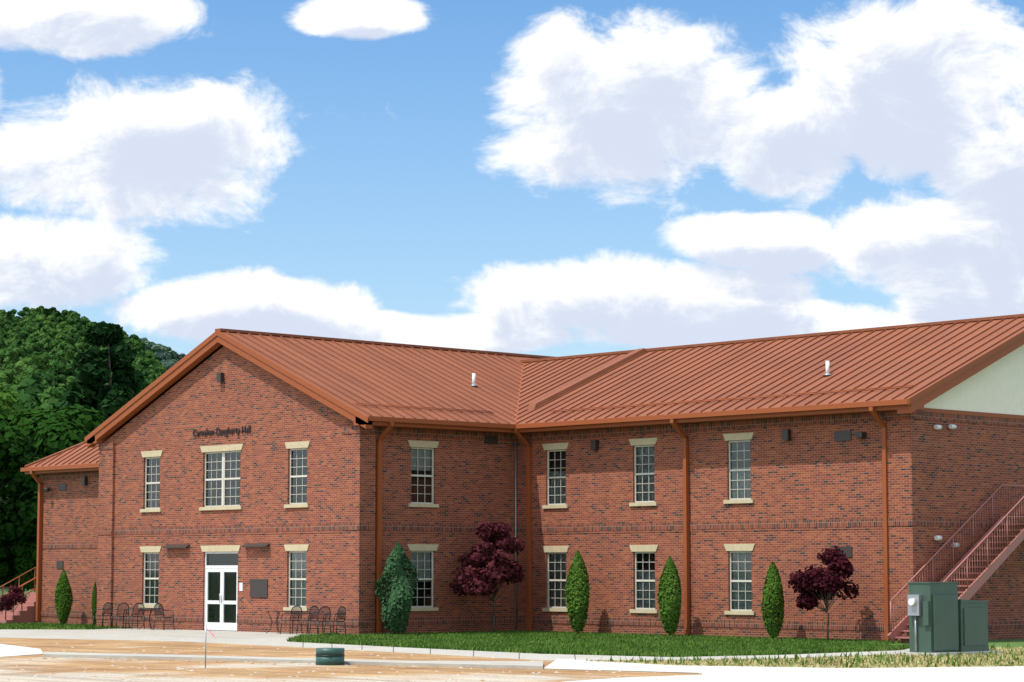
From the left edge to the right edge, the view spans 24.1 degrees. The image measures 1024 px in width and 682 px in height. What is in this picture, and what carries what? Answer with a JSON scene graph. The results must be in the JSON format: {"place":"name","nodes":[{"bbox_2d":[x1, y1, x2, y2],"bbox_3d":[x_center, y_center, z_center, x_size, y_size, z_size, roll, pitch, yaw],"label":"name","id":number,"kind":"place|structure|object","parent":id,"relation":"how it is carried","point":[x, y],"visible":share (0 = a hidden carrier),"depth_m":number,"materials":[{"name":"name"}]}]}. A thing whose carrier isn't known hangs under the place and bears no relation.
{"place":"outdoors","nodes":[
{"label":"outdoors","id":0,"kind":"place"},
{"bbox_2d":[0,585,35,609],"bbox_3d":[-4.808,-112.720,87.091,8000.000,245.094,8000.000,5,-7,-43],"label":"ground","id":1,"kind":"structure","parent":0,"point":[6,590],"depth_m":224.04,"materials":[{"name":"green plant"}]},
{"bbox_2d":[0,337,5,347],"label":"tree","id":2,"kind":"object","parent":1,"relation":"on","point":[2,344],"visible":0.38,"depth_m":970.16,"materials":[{"name":"green plant"}]},
{"bbox_2d":[0,331,9,338],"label":"tree","id":3,"kind":"object","parent":1,"relation":"on","point":[4,335],"visible":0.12,"depth_m":1069.67,"materials":[{"name":"green plant"}]},
{"bbox_2d":[0,347,10,363],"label":"tree","id":4,"kind":"object","parent":1,"relation":"on","point":[3,352],"visible":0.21,"depth_m":867.76,"materials":[{"name":"green plant"}]},
{"bbox_2d":[2,319,11,324],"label":"tree","id":5,"kind":"object","parent":1,"relation":"on","point":[7,321],"visible":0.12,"depth_m":1193.60,"materials":[{"name":"green plant"}]},
{"bbox_2d":[2,324,11,332],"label":"tree","id":6,"kind":"object","parent":1,"relation":"on","point":[5,328],"visible":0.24,"depth_m":1168.93,"materials":[{"name":"green plant"}]},
{"bbox_2d":[4,339,11,346],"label":"tree","id":7,"kind":"object","parent":1,"relation":"on","point":[7,342],"visible":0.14,"depth_m":975.55,"materials":[{"name":"green plant"}]},
{"bbox_2d":[0,413,16,427],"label":"tree","id":8,"kind":"object","parent":1,"relation":"on","point":[5,420],"visible":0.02,"depth_m":136.20,"materials":[{"name":"green plant"}]},
{"bbox_2d":[0,368,18,384],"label":"tree","id":9,"kind":"object","parent":1,"relation":"on","point":[6,374],"visible":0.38,"depth_m":682.63,"materials":[{"name":"green plant"}]},
{"bbox_2d":[5,311,13,321],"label":"tree","id":10,"kind":"object","parent":1,"relation":"on","point":[9,316],"visible":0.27,"depth_m":1233.96,"materials":[{"name":"green plant"}]},
{"bbox_2d":[4,350,18,367],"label":"tree","id":11,"kind":"object","parent":1,"relation":"on","point":[13,357],"visible":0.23,"depth_m":817.22,"materials":[{"name":"green plant"}]},
{"bbox_2d":[0,533,23,587],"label":"tree","id":12,"kind":"object","parent":1,"relation":"on","point":[8,570],"visible":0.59,"depth_m":120.40,"materials":[{"name":"green plant"}]},
{"bbox_2d":[10,332,19,337],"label":"tree","id":13,"kind":"object","parent":1,"relation":"on","point":[14,334],"visible":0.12,"depth_m":1088.37,"materials":[{"name":"green plant"}]},
{"bbox_2d":[0,383,31,418],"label":"tree","id":14,"kind":"object","parent":1,"relation":"on","point":[6,400],"visible":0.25,"depth_m":144.02,"materials":[{"name":"green plant"}]},
{"bbox_2d":[7,337,25,349],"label":"tree","id":15,"kind":"object","parent":1,"relation":"on","point":[16,341],"visible":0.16,"depth_m":961.86,"materials":[{"name":"green plant"}]},
{"bbox_2d":[7,326,25,339],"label":"tree","id":16,"kind":"object","parent":1,"relation":"on","point":[17,329],"visible":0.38,"depth_m":1094.21,"materials":[{"name":"green plant"}]},
{"bbox_2d":[5,346,32,359],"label":"tree","id":17,"kind":"object","parent":1,"relation":"on","point":[21,351],"visible":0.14,"depth_m":863.63,"materials":[{"name":"green plant"}]},
{"bbox_2d":[0,436,38,590],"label":"tree","id":18,"kind":"object","parent":1,"relation":"on","point":[29,445],"visible":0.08,"depth_m":125.11,"materials":[{"name":"green plant"}]},
{"bbox_2d":[13,310,26,324],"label":"tree","id":19,"kind":"object","parent":1,"relation":"on","point":[21,313],"visible":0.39,"depth_m":1288.98,"materials":[{"name":"green plant"}]},
{"bbox_2d":[9,534,36,590],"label":"tree","id":20,"kind":"object","parent":1,"relation":"on","point":[26,554],"visible":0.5,"depth_m":119.46,"materials":[{"name":"green plant"}]},
{"bbox_2d":[0,423,46,544],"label":"tree","id":21,"kind":"object","parent":1,"relation":"on","point":[21,522],"visible":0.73,"depth_m":118.35,"materials":[{"name":"green plant"}]},
{"bbox_2d":[11,356,35,374],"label":"tree","id":22,"kind":"object","parent":1,"relation":"on","point":[20,363],"visible":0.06,"depth_m":744.36,"materials":[{"name":"green plant"}]},
{"bbox_2d":[19,330,28,341],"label":"tree","id":23,"kind":"object","parent":1,"relation":"on","point":[23,334],"visible":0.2,"depth_m":1061.39,"materials":[{"name":"green plant"}]},
{"bbox_2d":[13,363,38,381],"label":"tree","id":24,"kind":"object","parent":1,"relation":"on","point":[29,368],"visible":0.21,"depth_m":715.03,"materials":[{"name":"green plant"}]},
{"bbox_2d":[11,386,41,409],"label":"tree","id":25,"kind":"object","parent":1,"relation":"on","point":[27,393],"visible":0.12,"depth_m":427.42,"materials":[{"name":"green plant"}]},
{"bbox_2d":[14,401,39,416],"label":"tree","id":26,"kind":"object","parent":1,"relation":"on","point":[29,404],"visible":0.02,"depth_m":420.51,"materials":[{"name":"green plant"}]},
{"bbox_2d":[22,318,38,333],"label":"tree","id":27,"kind":"object","parent":1,"relation":"on","point":[29,322],"visible":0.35,"depth_m":1150.65,"materials":[{"name":"green plant"}]},
{"bbox_2d":[22,379,44,393],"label":"tree","id":28,"kind":"object","parent":1,"relation":"on","point":[38,386],"visible":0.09,"depth_m":492.44,"materials":[{"name":"green plant"}]},
{"bbox_2d":[25,336,42,347],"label":"tree","id":29,"kind":"object","parent":1,"relation":"on","point":[30,339],"visible":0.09,"depth_m":994.21,"materials":[{"name":"green plant"}]},
{"bbox_2d":[29,312,39,318],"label":"tree","id":30,"kind":"object","parent":1,"relation":"on","point":[33,315],"visible":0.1,"depth_m":1211.07,"materials":[{"name":"green plant"}]},
{"bbox_2d":[25,342,46,357],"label":"tree","id":31,"kind":"object","parent":1,"relation":"on","point":[34,349],"visible":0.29,"depth_m":930.71,"materials":[{"name":"green plant"}]},
{"bbox_2d":[23,369,52,385],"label":"tree","id":32,"kind":"object","parent":1,"relation":"on","point":[48,378],"visible":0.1,"depth_m":662.25,"materials":[{"name":"green plant"}]},
{"bbox_2d":[34,356,46,370],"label":"tree","id":33,"kind":"object","parent":1,"relation":"on","point":[39,360],"visible":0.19,"depth_m":781.31,"materials":[{"name":"green plant"}]},
{"bbox_2d":[35,314,46,321],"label":"tree","id":34,"kind":"object","parent":1,"relation":"on","point":[40,317],"visible":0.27,"depth_m":1181.69,"materials":[{"name":"green plant"}]},
{"bbox_2d":[34,325,56,339],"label":"tree","id":35,"kind":"object","parent":1,"relation":"on","point":[48,330],"visible":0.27,"depth_m":1060.38,"materials":[{"name":"green plant"}]},
{"bbox_2d":[38,352,53,369],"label":"tree","id":36,"kind":"object","parent":1,"relation":"on","point":[47,358],"visible":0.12,"depth_m":815.43,"materials":[{"name":"green plant"}]},
{"bbox_2d":[42,308,49,317],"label":"tree","id":37,"kind":"object","parent":1,"relation":"on","point":[46,312],"visible":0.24,"depth_m":1218.50,"materials":[{"name":"green plant"}]},
{"bbox_2d":[39,336,54,352],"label":"tree","id":38,"kind":"object","parent":1,"relation":"on","point":[45,340],"visible":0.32,"depth_m":995.52,"materials":[{"name":"green plant"}]},
{"bbox_2d":[43,320,55,335],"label":"tree","id":39,"kind":"object","parent":1,"relation":"on","point":[48,322],"visible":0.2,"depth_m":1167.66,"materials":[{"name":"green plant"}]},
{"bbox_2d":[40,396,59,408],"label":"tree","id":40,"kind":"object","parent":1,"relation":"on","point":[49,403],"visible":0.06,"depth_m":437.80,"materials":[{"name":"green plant"}]},
{"bbox_2d":[37,384,66,401],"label":"tree","id":41,"kind":"object","parent":1,"relation":"on","point":[56,390],"visible":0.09,"depth_m":464.42,"materials":[{"name":"green plant"}]},
{"bbox_2d":[46,315,58,327],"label":"tree","id":42,"kind":"object","parent":1,"relation":"on","point":[51,318],"visible":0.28,"depth_m":1189.14,"materials":[{"name":"green plant"}]},
{"bbox_2d":[47,341,58,348],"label":"tree","id":43,"kind":"object","parent":1,"relation":"on","point":[51,344],"visible":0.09,"depth_m":957.79,"materials":[{"name":"green plant"}]},
{"bbox_2d":[49,353,60,359],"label":"tree","id":44,"kind":"object","parent":1,"relation":"on","point":[54,356],"visible":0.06,"depth_m":830.77,"materials":[{"name":"green plant"}]},
{"bbox_2d":[8,404,104,457],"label":"tree","id":45,"kind":"object","parent":1,"relation":"on","point":[50,431],"visible":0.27,"depth_m":134.12,"materials":[{"name":"green plant"}]},
{"bbox_2d":[47,358,69,376],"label":"tree","id":46,"kind":"object","parent":1,"relation":"on","point":[56,367],"visible":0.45,"depth_m":748.91,"materials":[{"name":"green plant"}]},
{"bbox_2d":[51,310,65,322],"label":"tree","id":47,"kind":"object","parent":1,"relation":"on","point":[59,316],"visible":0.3,"depth_m":1214.02,"materials":[{"name":"green plant"}]},
{"bbox_2d":[51,375,67,387],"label":"tree","id":48,"kind":"object","parent":1,"relation":"on","point":[60,379],"visible":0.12,"depth_m":497.48,"materials":[{"name":"green plant"}]},
{"bbox_2d":[56,321,67,329],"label":"tree","id":49,"kind":"object","parent":1,"relation":"on","point":[61,324],"visible":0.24,"depth_m":1151.23,"materials":[{"name":"green plant"}]},
{"bbox_2d":[55,329,68,340],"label":"tree","id":50,"kind":"object","parent":1,"relation":"on","point":[60,332],"visible":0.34,"depth_m":1109.24,"materials":[{"name":"green plant"}]},
{"bbox_2d":[50,340,74,357],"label":"tree","id":51,"kind":"object","parent":1,"relation":"on","point":[63,347],"visible":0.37,"depth_m":907.80,"materials":[{"name":"green plant"}]},
{"bbox_2d":[52,376,74,387],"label":"tree","id":52,"kind":"object","parent":1,"relation":"on","point":[69,379],"visible":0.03,"depth_m":539.31,"materials":[{"name":"green plant"}]},
{"bbox_2d":[62,310,68,320],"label":"tree","id":53,"kind":"object","parent":1,"relation":"on","point":[65,312],"visible":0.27,"depth_m":1296.17,"materials":[{"name":"green plant"}]},
{"bbox_2d":[61,364,73,375],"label":"tree","id":54,"kind":"object","parent":1,"relation":"on","point":[67,370],"visible":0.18,"depth_m":743.35,"materials":[{"name":"green plant"}]},
{"bbox_2d":[63,329,71,336],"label":"tree","id":55,"kind":"object","parent":1,"relation":"on","point":[67,332],"visible":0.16,"depth_m":1125.30,"materials":[{"name":"green plant"}]},
{"bbox_2d":[65,350,74,359],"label":"tree","id":56,"kind":"object","parent":1,"relation":"on","point":[70,354],"visible":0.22,"depth_m":867.85,"materials":[{"name":"green plant"}]},
{"bbox_2d":[66,318,75,324],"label":"tree","id":57,"kind":"object","parent":1,"relation":"on","point":[69,321],"visible":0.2,"depth_m":1207.18,"materials":[{"name":"green plant"}]},
{"bbox_2d":[66,337,78,353],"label":"tree","id":58,"kind":"object","parent":1,"relation":"on","point":[70,340],"visible":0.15,"depth_m":933.70,"materials":[{"name":"green plant"}]},
{"bbox_2d":[69,327,76,340],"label":"tree","id":59,"kind":"object","parent":1,"relation":"on","point":[72,329],"visible":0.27,"depth_m":1138.88,"materials":[{"name":"green plant"}]},
{"bbox_2d":[68,324,82,332],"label":"tree","id":60,"kind":"object","parent":1,"relation":"on","point":[78,326],"visible":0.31,"depth_m":1146.63,"materials":[{"name":"green plant"}]},
{"bbox_2d":[71,312,84,325],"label":"tree","id":61,"kind":"object","parent":1,"relation":"on","point":[76,316],"visible":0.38,"depth_m":1273.47,"materials":[{"name":"green plant"}]},
{"bbox_2d":[73,329,84,341],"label":"tree","id":62,"kind":"object","parent":1,"relation":"on","point":[80,333],"visible":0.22,"depth_m":1137.26,"materials":[{"name":"green plant"}]},
{"bbox_2d":[75,342,85,349],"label":"tree","id":63,"kind":"object","parent":1,"relation":"on","point":[80,345],"visible":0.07,"depth_m":983.87,"materials":[{"name":"green plant"}]},
{"bbox_2d":[55,321,144,422],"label":"tree","id":64,"kind":"object","parent":1,"relation":"on","point":[93,366],"visible":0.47,"depth_m":201.20,"materials":[{"name":"green plant"}]},
{"bbox_2d":[128,338,139,345],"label":"tree","id":65,"kind":"object","parent":1,"relation":"on","point":[133,341],"visible":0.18,"depth_m":1213.05,"materials":[{"name":"green plant"}]},
{"bbox_2d":[135,365,150,373],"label":"tree","id":66,"kind":"object","parent":1,"relation":"on","point":[137,367],"visible":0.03,"depth_m":867.13,"materials":[{"name":"green plant"}]},
{"bbox_2d":[138,360,148,370],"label":"tree","id":67,"kind":"object","parent":1,"relation":"on","point":[144,363],"visible":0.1,"depth_m":935.10,"materials":[{"name":"green plant"}]},
{"bbox_2d":[135,359,155,373],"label":"tree","id":68,"kind":"object","parent":1,"relation":"on","point":[150,367],"visible":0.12,"depth_m":940.03,"materials":[{"name":"green plant"}]},
{"bbox_2d":[139,369,153,381],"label":"tree","id":69,"kind":"object","parent":1,"relation":"on","point":[148,375],"visible":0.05,"depth_m":851.86,"materials":[{"name":"green plant"}]},
{"bbox_2d":[143,340,156,351],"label":"tree","id":70,"kind":"object","parent":1,"relation":"on","point":[148,344],"visible":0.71,"depth_m":2523.52,"materials":[{"name":"green plant"}]},
{"bbox_2d":[144,353,156,365],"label":"tree","id":71,"kind":"object","parent":1,"relation":"on","point":[148,355],"visible":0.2,"depth_m":1156.25,"materials":[{"name":"green plant"}]},
{"bbox_2d":[151,345,163,352],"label":"tree","id":72,"kind":"object","parent":1,"relation":"on","point":[157,348],"visible":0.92,"depth_m":2519.13,"materials":[{"name":"green plant"}]},
{"bbox_2d":[154,352,165,359],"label":"tree","id":73,"kind":"object","parent":1,"relation":"on","point":[159,356],"visible":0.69,"depth_m":2483.07,"materials":[{"name":"green plant"}]},
{"bbox_2d":[162,361,175,365],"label":"tree","id":74,"kind":"object","parent":1,"relation":"on","point":[171,363],"visible":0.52,"depth_m":2463.51,"materials":[{"name":"green plant"}]},
{"bbox_2d":[164,350,178,359],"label":"tree","id":75,"kind":"object","parent":1,"relation":"on","point":[170,354],"visible":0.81,"depth_m":2518.56,"materials":[{"name":"green plant"}]},
{"bbox_2d":[172,353,185,360],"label":"tree","id":76,"kind":"object","parent":1,"relation":"on","point":[180,356],"visible":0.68,"depth_m":2538.17,"materials":[{"name":"green plant"}]},
{"bbox_2d":[0,628,1023,681],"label":"ground surfaces","id":77,"kind":"object","parent":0,"point":[14,651],"visible":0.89,"depth_m":51.09,"materials":[{"name":"beige concrete"}]},
{"bbox_2d":[0,584,27,622],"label":"maple","id":78,"kind":"object","parent":77,"relation":"on","point":[11,600],"visible":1,"depth_m":90.08,"materials":[{"name":"purple plant"}]},
{"bbox_2d":[0,567,36,623],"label":"side steps","id":79,"kind":"structure","parent":77,"relation":"on","point":[25,612],"depth_m":91.18,"materials":[{"name":"red brick"}]},
{"bbox_2d":[20,441,98,624],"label":"wing","id":80,"kind":"structure","parent":77,"relation":"on","point":[67,480],"depth_m":90.13,"materials":[{"name":"red brick"}]},
{"bbox_2d":[54,569,72,624],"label":"cypress","id":81,"kind":"object","parent":77,"relation":"on","point":[63,599],"visible":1,"depth_m":88.36,"materials":[{"name":"green plant"}]},
{"bbox_2d":[91,582,96,624],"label":"thin cypress","id":82,"kind":"object","parent":77,"relation":"on","point":[94,600],"visible":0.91,"depth_m":87.30,"materials":[{"name":"green plant"}]},
{"bbox_2d":[92,602,112,626],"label":"chair","id":83,"kind":"object","parent":77,"relation":"on","point":[108,609],"visible":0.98,"depth_m":84.42,"materials":[{"name":"black metal"}]},
{"bbox_2d":[110,602,129,628],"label":"chair","id":84,"kind":"object","parent":77,"relation":"on","point":[121,606],"visible":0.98,"depth_m":83.59,"materials":[{"name":"black metal"}]},
{"bbox_2d":[125,603,144,628],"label":"chair","id":85,"kind":"object","parent":77,"relation":"on","point":[138,612],"visible":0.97,"depth_m":83.08,"materials":[{"name":"black metal"}]},
{"bbox_2d":[139,608,153,629],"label":"table","id":86,"kind":"object","parent":77,"relation":"on","point":[149,617],"visible":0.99,"depth_m":82.57,"materials":[{"name":"black metal"}]},
{"bbox_2d":[153,603,174,629],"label":"chair","id":87,"kind":"object","parent":77,"relation":"on","point":[160,611],"visible":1,"depth_m":81.89,"materials":[{"name":"black metal"}]},
{"bbox_2d":[205,624,344,667],"bbox_3d":[-5.016,6.449,50.918,3.332,0.920,0.634,4,-7,-36],"label":"stake and drain","id":88,"kind":"object","parent":77,"relation":"on","point":[329,656],"visible":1,"depth_m":51.40,"materials":[{"name":"green metal"}]},
{"bbox_2d":[265,611,285,633],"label":"table","id":89,"kind":"object","parent":77,"relation":"on","point":[276,622],"visible":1,"depth_m":77.17,"materials":[{"name":"black metal"}]},
{"bbox_2d":[280,606,302,633],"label":"chair","id":90,"kind":"object","parent":77,"relation":"on","point":[296,611],"visible":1,"depth_m":76.53,"materials":[{"name":"black metal"}]},
{"bbox_2d":[296,606,318,633],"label":"chair","id":91,"kind":"object","parent":77,"relation":"on","point":[309,613],"visible":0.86,"depth_m":76.03,"materials":[{"name":"black metal"}]},
{"bbox_2d":[309,606,330,633],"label":"chair","id":92,"kind":"object","parent":77,"relation":"on","point":[323,611],"visible":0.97,"depth_m":75.42,"materials":[{"name":"black metal"}]},
{"bbox_2d":[324,606,345,633],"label":"chair","id":93,"kind":"object","parent":77,"relation":"on","point":[340,614],"visible":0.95,"depth_m":74.93,"materials":[{"name":"black metal"}]},
{"bbox_2d":[374,541,419,633],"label":"juniper","id":94,"kind":"object","parent":77,"relation":"on","point":[395,578],"visible":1,"depth_m":74.97,"materials":[{"name":"green plant"}]},
{"bbox_2d":[449,521,524,631],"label":"maple","id":95,"kind":"object","parent":77,"relation":"on","point":[488,565],"visible":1,"depth_m":76.97,"materials":[{"name":"purple plant"}]},
{"bbox_2d":[0,622,1023,681],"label":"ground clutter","id":96,"kind":"object","parent":77,"relation":"on","point":[582,643],"visible":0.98,"depth_m":62.69,"materials":[{"name":"green"}]},
{"bbox_2d":[84,314,1023,640],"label":"building","id":97,"kind":"structure","parent":77,"relation":"on","point":[888,460],"depth_m":77.28,"materials":[{"name":"brick"}]},
{"bbox_2d":[193,425,250,436],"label":"lettering","id":98,"kind":"object","parent":97,"relation":"attached to","point":[221,432],"visible":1,"depth_m":81.28,"materials":[{"name":"black metal"}]},
{"bbox_2d":[564,550,589,632],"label":"cypress","id":99,"kind":"object","parent":77,"relation":"on","point":[577,590],"visible":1,"depth_m":76.48,"materials":[{"name":"green plant"}]},
{"bbox_2d":[657,556,681,634],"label":"cypress","id":100,"kind":"object","parent":77,"relation":"on","point":[669,586],"visible":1,"depth_m":73.56,"materials":[{"name":"green plant"}]},
{"bbox_2d":[760,562,784,637],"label":"cypress","id":101,"kind":"object","parent":77,"relation":"on","point":[772,596],"visible":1,"depth_m":70.56,"materials":[{"name":"green plant"}]},
{"bbox_2d":[787,546,860,640],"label":"maple","id":102,"kind":"object","parent":77,"relation":"on","point":[814,585],"visible":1,"depth_m":68.52,"materials":[{"name":"purple plant"}]},
{"bbox_2d":[898,582,1001,655],"bbox_3d":[10.643,6.738,58.287,2.670,1.750,1.150,5,-7,-43],"label":"transformer","id":103,"kind":"object","parent":77,"relation":"on","point":[943,618],"visible":0.98,"depth_m":57.70,"materials":[{"name":"green metal"}]},
{"bbox_2d":[887,484,1023,642],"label":"stair","id":104,"kind":"object","parent":77,"relation":"on","point":[991,558],"visible":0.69,"depth_m":69.14,"materials":[{"name":"red metal"}]},
{"bbox_2d":[0,0,1023,356],"label":"sky","id":105,"kind":"structure","parent":0,"point":[555,178],"materials":[{"name":"blue"}]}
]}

